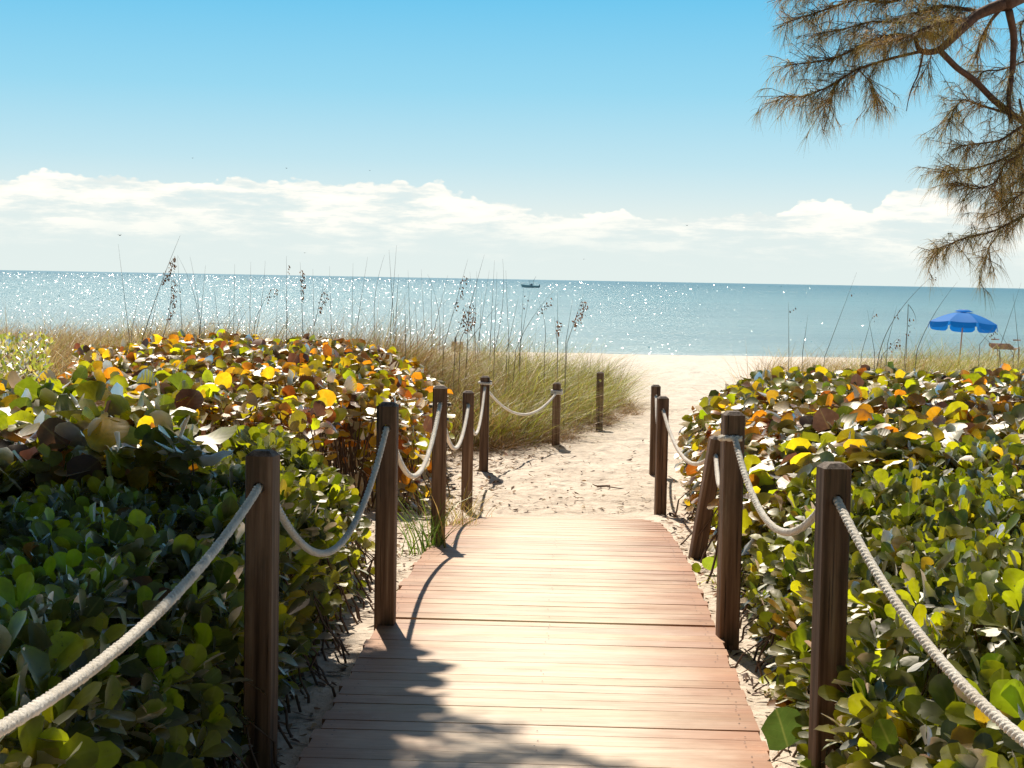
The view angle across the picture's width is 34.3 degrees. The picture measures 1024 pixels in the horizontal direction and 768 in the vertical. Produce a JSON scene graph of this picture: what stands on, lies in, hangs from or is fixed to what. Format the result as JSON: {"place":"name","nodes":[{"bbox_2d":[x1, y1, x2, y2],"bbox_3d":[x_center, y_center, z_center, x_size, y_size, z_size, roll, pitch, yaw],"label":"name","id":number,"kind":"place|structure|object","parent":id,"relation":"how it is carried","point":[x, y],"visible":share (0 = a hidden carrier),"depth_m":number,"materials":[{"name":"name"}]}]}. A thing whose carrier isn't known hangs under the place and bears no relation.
{"place":"outdoors","nodes":[
{"label":"outdoors","id":0,"kind":"place"},
{"bbox_2d":[451,337,463,349],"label":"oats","id":1,"kind":"object","parent":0,"point":[457,344],"visible":0.34,"depth_m":42.46,"materials":[{"name":"beige plant"}]},
{"bbox_2d":[0,270,1023,361],"bbox_3d":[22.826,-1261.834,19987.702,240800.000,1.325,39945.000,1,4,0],"label":"sea water","id":2,"kind":"structure","parent":0,"point":[684,318],"depth_m":170.31,"materials":[{"name":"teal liquid"}]},
{"bbox_2d":[521,277,539,287],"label":"fishing boat","id":3,"kind":"object","parent":2,"relation":"on","point":[528,286],"visible":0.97,"depth_m":638.14,"materials":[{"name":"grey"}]},
{"bbox_2d":[0,0,1023,288],"label":"sky","id":4,"kind":"structure","parent":0,"point":[581,140],"materials":[{"name":"blue"}]},
{"bbox_2d":[188,350,1018,767],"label":"sand ground","id":5,"kind":"structure","parent":0,"point":[614,468],"depth_m":15.38,"materials":[{"name":"beige sand"}]},
{"bbox_2d":[0,331,54,382],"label":"beach shrub","id":6,"kind":"object","parent":5,"relation":"on","point":[31,350],"visible":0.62,"depth_m":18.29,"materials":[{"name":"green plant"}]},
{"bbox_2d":[0,604,193,767],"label":"naupaka shrub","id":7,"kind":"object","parent":5,"relation":"on","point":[65,731],"visible":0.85,"depth_m":4.00,"materials":[{"name":"green plant"}]},
{"bbox_2d":[0,365,236,499],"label":"sea grape shrub","id":8,"kind":"object","parent":5,"relation":"on","point":[137,429],"visible":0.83,"depth_m":7.67,"materials":[{"name":"green plant"}]},
{"bbox_2d":[118,246,129,342],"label":"sea oat","id":9,"kind":"object","parent":5,"relation":"on","point":[125,304],"visible":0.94,"depth_m":21.97,"materials":[{"name":"brown plant"}]},
{"bbox_2d":[141,239,178,342],"bbox_3d":[-4.282,-0.714,20.020,0.535,2.165,0.117,1,4,0],"label":"sea oat","id":10,"kind":"object","parent":5,"relation":"on","point":[169,275],"visible":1,"depth_m":19.98,"materials":[{"name":"brown plant"}]},
{"bbox_2d":[0,496,335,767],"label":"naupaka shrub","id":11,"kind":"object","parent":5,"relation":"on","point":[92,571],"visible":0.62,"depth_m":5.18,"materials":[{"name":"green plant"}]},
{"bbox_2d":[163,279,181,336],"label":"sea oat","id":12,"kind":"object","parent":5,"relation":"on","point":[173,295],"visible":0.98,"depth_m":20.33,"materials":[{"name":"brown plant"}]},
{"bbox_2d":[0,302,352,378],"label":"brown dune grass","id":13,"kind":"structure","parent":5,"relation":"on","point":[60,355],"depth_m":28.21,"materials":[{"name":"beige plant"}]},
{"bbox_2d":[186,273,199,337],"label":"sea oat","id":14,"kind":"object","parent":5,"relation":"on","point":[197,309],"visible":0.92,"depth_m":20.94,"materials":[{"name":"brown plant"}]},
{"bbox_2d":[0,423,396,682],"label":"naupaka shrub","id":15,"kind":"object","parent":5,"relation":"on","point":[319,507],"visible":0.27,"depth_m":7.26,"materials":[{"name":"green plant"}]},
{"bbox_2d":[204,323,239,330],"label":"sea oat","id":16,"kind":"object","parent":5,"relation":"on","point":[221,323],"visible":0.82,"depth_m":21.47,"materials":[{"name":"brown plant"}]},
{"bbox_2d":[57,351,450,514],"bbox_3d":[-2.209,0.475,12.482,3.432,1.324,4.224,1,4,0],"label":"sea grape shrub","id":17,"kind":"object","parent":5,"relation":"on","point":[311,401],"visible":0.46,"depth_m":12.62,"materials":[{"name":"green plant"}]},
{"bbox_2d":[67,329,454,487],"bbox_3d":[-2.764,0.185,16.735,4.479,1.400,4.905,1,4,0],"label":"sea grape shrub","id":18,"kind":"object","parent":5,"relation":"on","point":[412,380],"visible":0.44,"depth_m":15.74,"materials":[{"name":"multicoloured plant"}]},
{"bbox_2d":[243,449,279,767],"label":"rope post","id":19,"kind":"object","parent":5,"relation":"on","point":[261,591],"visible":0.86,"depth_m":5.22,"materials":[{"name":"brown wood"}]},
{"bbox_2d":[254,284,277,328],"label":"sea oat","id":20,"kind":"object","parent":5,"relation":"on","point":[267,303],"visible":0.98,"depth_m":20.88,"materials":[{"name":"brown plant"}]},
{"bbox_2d":[286,256,290,339],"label":"sea oat","id":21,"kind":"object","parent":5,"relation":"on","point":[286,294],"visible":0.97,"depth_m":20.45,"materials":[{"name":"brown plant"}]},
{"bbox_2d":[299,267,305,335],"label":"sea oat","id":22,"kind":"object","parent":5,"relation":"on","point":[302,291],"visible":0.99,"depth_m":20.44,"materials":[{"name":"brown plant"}]},
{"bbox_2d":[313,285,328,334],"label":"sea oat","id":23,"kind":"object","parent":5,"relation":"on","point":[324,293],"visible":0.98,"depth_m":20.42,"materials":[{"name":"brown plant"}]},
{"bbox_2d":[168,290,594,423],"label":"dune mound grass","id":24,"kind":"structure","parent":5,"relation":"on","point":[398,345],"depth_m":20.76,"materials":[{"name":"beige plant"}]},
{"bbox_2d":[374,402,398,630],"bbox_3d":[-0.564,0.777,7.415,0.089,1.394,0.089,1,4,3],"label":"rope post","id":25,"kind":"object","parent":5,"relation":"on","point":[386,507],"visible":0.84,"depth_m":7.36,"materials":[{"name":"brown wood"}]},
{"bbox_2d":[390,245,396,346],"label":"sea oat","id":26,"kind":"object","parent":5,"relation":"on","point":[392,302],"visible":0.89,"depth_m":20.99,"materials":[{"name":"brown plant"}]},
{"bbox_2d":[431,385,447,542],"bbox_3d":[-0.451,0.692,10.165,0.089,1.366,0.089,1,4,-2],"label":"rope post","id":27,"kind":"object","parent":5,"relation":"on","point":[438,476],"visible":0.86,"depth_m":10.11,"materials":[{"name":"brown wood"}]},
{"bbox_2d":[431,276,447,357],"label":"sea oat","id":28,"kind":"object","parent":5,"relation":"on","point":[437,317],"visible":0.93,"depth_m":21.96,"materials":[{"name":"brown plant"}]},
{"bbox_2d":[196,312,703,454],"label":"dune grass","id":29,"kind":"structure","parent":5,"relation":"on","point":[578,382],"depth_m":21.34,"materials":[{"name":"plant"}]},
{"bbox_2d":[397,486,506,555],"bbox_3d":[-0.464,0.809,10.020,0.800,0.468,0.661,0,4,-21],"label":"grass tuft","id":30,"kind":"object","parent":5,"relation":"on","point":[433,543],"visible":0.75,"depth_m":9.95,"materials":[{"name":"green plant"}]},
{"bbox_2d":[399,473,506,528],"bbox_3d":[-0.452,0.843,11.689,0.990,0.428,0.935,1,4,0],"label":"grass tuft","id":31,"kind":"object","parent":5,"relation":"on","point":[462,516],"visible":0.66,"depth_m":11.68,"materials":[{"name":"plant"}]},
{"bbox_2d":[442,260,467,374],"bbox_3d":[-0.705,-0.558,20.545,0.348,1.989,0.134,-1,4,-33],"label":"sea oat","id":32,"kind":"object","parent":5,"relation":"on","point":[456,303],"visible":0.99,"depth_m":20.54,"materials":[{"name":"brown plant"}]},
{"bbox_2d":[453,304,475,392],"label":"sea oat","id":33,"kind":"object","parent":5,"relation":"on","point":[464,316],"visible":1,"depth_m":19.93,"materials":[{"name":"brown plant"}]},
{"bbox_2d":[458,312,475,395],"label":"sea oat","id":34,"kind":"object","parent":5,"relation":"on","point":[466,333],"visible":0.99,"depth_m":20.00,"materials":[{"name":"brown plant"}]},
{"bbox_2d":[461,390,473,511],"bbox_3d":[-0.362,0.711,13.372,0.089,1.317,0.089,1,4,-4],"label":"rope post","id":35,"kind":"object","parent":5,"relation":"on","point":[467,454],"visible":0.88,"depth_m":13.32,"materials":[{"name":"brown wood"}]},
{"bbox_2d":[466,257,483,376],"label":"sea oat","id":36,"kind":"object","parent":5,"relation":"on","point":[468,317],"visible":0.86,"depth_m":20.98,"materials":[{"name":"brown plant"}]},
{"bbox_2d":[450,490,512,515],"bbox_3d":[-0.288,0.926,13.061,0.921,0.283,0.487,1,4,0],"label":"grass tuft","id":37,"kind":"object","parent":5,"relation":"on","point":[477,506],"visible":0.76,"depth_m":13.08,"materials":[{"name":"beige plant"}]},
{"bbox_2d":[465,304,497,375],"bbox_3d":[-0.395,-0.293,20.969,0.474,1.503,0.024,2,4,15],"label":"sea oat","id":38,"kind":"object","parent":5,"relation":"on","point":[471,337],"visible":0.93,"depth_m":20.98,"materials":[{"name":"brown"}]},
{"bbox_2d":[479,376,489,471],"bbox_3d":[-0.278,0.573,16.469,0.089,1.310,0.089,1,4,2],"label":"rope post","id":39,"kind":"object","parent":5,"relation":"on","point":[483,445],"visible":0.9,"depth_m":16.42,"materials":[{"name":"brown wood"}]},
{"bbox_2d":[489,260,494,374],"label":"sea oat","id":40,"kind":"object","parent":5,"relation":"on","point":[491,319],"visible":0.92,"depth_m":21.97,"materials":[{"name":"brown plant"}]},
{"bbox_2d":[493,270,503,392],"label":"sea oat","id":41,"kind":"object","parent":5,"relation":"on","point":[498,332],"visible":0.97,"depth_m":20.52,"materials":[{"name":"brown plant"}]},
{"bbox_2d":[506,284,508,389],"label":"sea oat","id":42,"kind":"object","parent":5,"relation":"on","point":[508,334],"visible":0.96,"depth_m":20.98,"materials":[{"name":"brown"}]},
{"bbox_2d":[505,302,517,389],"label":"sea oat","id":43,"kind":"object","parent":5,"relation":"on","point":[507,348],"visible":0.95,"depth_m":21.03,"materials":[{"name":"brown"}]},
{"bbox_2d":[230,506,799,767],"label":"leaf litter","id":44,"kind":"object","parent":5,"relation":"on","point":[745,675],"visible":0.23,"depth_m":7.96,"materials":[{"name":"brown plant"}]},
{"bbox_2d":[404,412,629,510],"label":"dune litter","id":45,"kind":"object","parent":5,"relation":"on","point":[489,477],"visible":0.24,"depth_m":17.23,"materials":[{"name":"brown plant"}]},
{"bbox_2d":[519,288,528,396],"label":"sea oat","id":46,"kind":"object","parent":5,"relation":"on","point":[520,340],"visible":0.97,"depth_m":21.04,"materials":[{"name":"brown"}]},
{"bbox_2d":[511,295,551,397],"bbox_3d":[0.244,-0.305,20.490,0.544,1.743,0.110,1,4,0],"label":"sea oat","id":47,"kind":"object","parent":5,"relation":"on","point":[524,331],"visible":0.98,"depth_m":20.49,"materials":[{"name":"brown"}]},
{"bbox_2d":[296,517,772,767],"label":"boardwalk","id":48,"kind":"structure","parent":5,"relation":"on","point":[530,642],"depth_m":6.66,"materials":[{"name":"brown wood"}]},
{"bbox_2d":[538,299,545,385],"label":"sea oat","id":49,"kind":"object","parent":5,"relation":"on","point":[544,351],"visible":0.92,"depth_m":21.02,"materials":[{"name":"brown"}]},
{"bbox_2d":[446,389,650,467],"bbox_3d":[0.223,0.335,20.974,3.216,0.612,10.400,2,4,17],"label":"dry thatch","id":50,"kind":"object","parent":5,"relation":"on","point":[521,445],"visible":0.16,"depth_m":19.77,"materials":[{"name":"beige plant"}]},
{"bbox_2d":[552,382,560,445],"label":"rope post","id":51,"kind":"object","parent":5,"relation":"on","point":[556,406],"visible":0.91,"depth_m":18.92,"materials":[{"name":"brown wood"}]},
{"bbox_2d":[0,380,562,737],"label":"rope","id":52,"kind":"object","parent":51,"relation":"attached to","point":[10,722],"visible":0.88,"depth_m":4.46,"materials":[{"name":"fabric"}]},
{"bbox_2d":[554,318,561,378],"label":"sea oat","id":53,"kind":"object","parent":5,"relation":"on","point":[558,326],"visible":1,"depth_m":20.78,"materials":[{"name":"brown plant"}]},
{"bbox_2d":[564,300,572,388],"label":"sea oat","id":54,"kind":"object","parent":5,"relation":"on","point":[565,347],"visible":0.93,"depth_m":22.02,"materials":[{"name":"brown"}]},
{"bbox_2d":[449,423,688,513],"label":"scattered litter","id":55,"kind":"object","parent":5,"relation":"on","point":[512,487],"visible":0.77,"depth_m":14.96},
{"bbox_2d":[563,300,587,429],"bbox_3d":[0.788,-0.244,20.470,0.300,1.732,0.136,2,4,9],"label":"sea oat","id":56,"kind":"object","parent":5,"relation":"on","point":[580,318],"visible":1,"depth_m":20.45,"materials":[{"name":"brown plant"}]},
{"bbox_2d":[595,372,603,431],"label":"rope post","id":57,"kind":"object","parent":5,"relation":"on","point":[600,386],"visible":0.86,"depth_m":21.31,"materials":[{"name":"brown wood"}]},
{"bbox_2d":[593,484,622,488],"bbox_3d":[0.885,0.941,15.331,0.296,0.053,0.189,1,4,0],"label":"stick","id":58,"kind":"object","parent":5,"relation":"on","point":[606,486],"visible":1,"depth_m":15.32,"materials":[{"name":"brown wood"}]},
{"bbox_2d":[649,384,660,474],"bbox_3d":[1.417,0.630,16.471,0.089,1.248,0.089,1,4,0],"label":"rope post","id":59,"kind":"object","parent":5,"relation":"on","point":[655,389],"visible":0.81,"depth_m":16.42,"materials":[{"name":"brown wood"}]},
{"bbox_2d":[654,396,668,514],"bbox_3d":[1.193,0.751,13.273,0.089,1.310,0.089,1,4,-3],"label":"rope post","id":60,"kind":"object","parent":5,"relation":"on","point":[661,465],"visible":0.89,"depth_m":13.22,"materials":[{"name":"brown wood"}]},
{"bbox_2d":[688,435,719,559],"bbox_3d":[1.144,0.856,9.968,0.089,1.102,0.089,9,5,-4],"label":"rope post","id":61,"kind":"object","parent":5,"relation":"on","point":[707,495],"visible":0.7,"depth_m":9.92,"materials":[{"name":"brown wood"}]},
{"bbox_2d":[692,555,717,574],"bbox_3d":[1.134,1.029,9.363,0.306,0.144,0.265,0,4,-15],"label":"sea grape seedling","id":62,"kind":"object","parent":5,"relation":"on","point":[707,562],"visible":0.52,"depth_m":9.27,"materials":[{"name":"green plant"}]},
{"bbox_2d":[715,411,744,649],"bbox_3d":[0.952,0.813,7.265,0.089,1.394,0.089,1,4,-5],"label":"rope post","id":63,"kind":"object","parent":5,"relation":"on","point":[731,480],"visible":0.74,"depth_m":7.21,"materials":[{"name":"brown wood"}]},
{"bbox_2d":[654,395,1023,746],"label":"rope","id":64,"kind":"object","parent":63,"relation":"attached to","point":[993,714],"visible":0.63,"depth_m":4.59,"materials":[{"name":"fabric"}]},
{"bbox_2d":[761,707,807,763],"bbox_3d":[0.932,1.185,5.488,0.250,0.237,0.262,3,4,30],"label":"sea grape seedling","id":65,"kind":"object","parent":5,"relation":"on","point":[780,724],"visible":0.4,"depth_m":5.49,"materials":[{"name":"green plant"}]},
{"bbox_2d":[808,462,851,767],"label":"rope post","id":66,"kind":"object","parent":5,"relation":"on","point":[830,592],"visible":0.86,"depth_m":5.21,"materials":[{"name":"brown wood"}]},
{"bbox_2d":[823,275,855,366],"bbox_3d":[4.137,-0.428,21.046,0.467,1.985,0.048,0,4,-14],"label":"sea oat","id":67,"kind":"object","parent":5,"relation":"on","point":[835,328],"visible":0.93,"depth_m":21.02,"materials":[{"name":"brown plant"}]},
{"bbox_2d":[673,377,1023,540],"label":"sea grape shrub","id":68,"kind":"object","parent":5,"relation":"on","point":[765,410],"visible":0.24,"depth_m":12.79,"materials":[{"name":"multicoloured plant"}]},
{"bbox_2d":[674,361,1023,507],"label":"sea grape shrub","id":69,"kind":"object","parent":5,"relation":"on","point":[865,375],"visible":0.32,"depth_m":15.20,"materials":[{"name":"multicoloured plant"}]},
{"bbox_2d":[680,401,1023,583],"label":"sea grape shrub","id":70,"kind":"object","parent":5,"relation":"on","point":[850,437],"visible":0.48,"depth_m":9.32,"materials":[{"name":"green plant"}]},
{"bbox_2d":[867,310,874,367],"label":"sea oat","id":71,"kind":"object","parent":5,"relation":"on","point":[873,347],"visible":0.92,"depth_m":22.02,"materials":[{"name":"brown"}]},
{"bbox_2d":[733,435,1023,672],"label":"naupaka shrub","id":72,"kind":"object","parent":5,"relation":"on","point":[776,565],"visible":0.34,"depth_m":7.22,"materials":[{"name":"green plant"}]},
{"bbox_2d":[746,0,1023,308],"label":"casuarina tree","id":73,"kind":"object","parent":5,"relation":"on","point":[926,29],"visible":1,"depth_m":13.84,"materials":[{"name":"plant"}]},
{"bbox_2d":[752,509,1023,767],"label":"naupaka shrub","id":74,"kind":"object","parent":5,"relation":"on","point":[956,583],"visible":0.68,"depth_m":5.40,"materials":[{"name":"green plant"}]},
{"bbox_2d":[880,338,900,367],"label":"sea oat","id":75,"kind":"object","parent":5,"relation":"on","point":[892,348],"visible":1,"depth_m":20.50,"materials":[{"name":"brown plant"}]},
{"bbox_2d":[886,307,899,364],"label":"sea oat","id":76,"kind":"object","parent":5,"relation":"on","point":[889,336],"visible":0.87,"depth_m":22.02,"materials":[{"name":"brown"}]},
{"bbox_2d":[904,312,914,366],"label":"sea oat","id":77,"kind":"object","parent":5,"relation":"on","point":[905,344],"visible":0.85,"depth_m":21.04,"materials":[{"name":"brown"}]},
{"bbox_2d":[876,266,943,368],"bbox_3d":[4.852,-0.467,20.447,0.877,1.994,0.055,1,4,6],"label":"sea oat","id":78,"kind":"object","parent":5,"relation":"on","point":[890,325],"visible":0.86,"depth_m":20.45,"materials":[{"name":"brown"}]},
{"bbox_2d":[905,304,915,372],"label":"sea oat","id":79,"kind":"object","parent":5,"relation":"on","point":[906,338],"visible":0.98,"depth_m":20.50,"materials":[{"name":"brown"}]},
{"bbox_2d":[837,621,1023,767],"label":"naupaka shrub","id":80,"kind":"object","parent":5,"relation":"on","point":[949,724],"visible":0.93,"depth_m":4.33,"materials":[{"name":"green plant"}]},
{"bbox_2d":[914,285,954,373],"bbox_3d":[5.328,-0.409,20.968,0.538,1.775,0.022,2,4,11],"label":"sea oat","id":81,"kind":"object","parent":5,"relation":"on","point":[923,334],"visible":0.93,"depth_m":20.98,"materials":[{"name":"brown plant"}]},
{"bbox_2d":[928,309,997,358],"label":"beach umbrella","id":82,"kind":"object","parent":5,"relation":"on","point":[961,320],"visible":0.98,"depth_m":45.45,"materials":[{"name":"blue fabric"}]},
{"bbox_2d":[978,327,997,366],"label":"sea oat","id":83,"kind":"object","parent":5,"relation":"on","point":[983,339],"visible":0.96,"depth_m":21.01,"materials":[{"name":"brown plant"}]},
{"bbox_2d":[989,339,1020,357],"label":"beach chair","id":84,"kind":"object","parent":5,"relation":"on","point":[999,346],"visible":0.6,"depth_m":43.05,"materials":[{"name":"wood"}]},
{"bbox_2d":[998,294,1017,367],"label":"sea oat","id":85,"kind":"object","parent":5,"relation":"on","point":[1003,335],"visible":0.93,"depth_m":21.98,"materials":[{"name":"brown plant"}]},
{"bbox_2d":[1013,296,1018,358],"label":"sea oat","id":86,"kind":"object","parent":5,"relation":"on","point":[1017,335],"visible":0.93,"depth_m":21.99,"materials":[{"name":"brown plant"}]},
{"bbox_2d":[674,322,1023,405],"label":"dune grass","id":87,"kind":"structure","parent":0,"point":[933,363],"depth_m":27.36,"materials":[{"name":"beige plant"}]}
]}

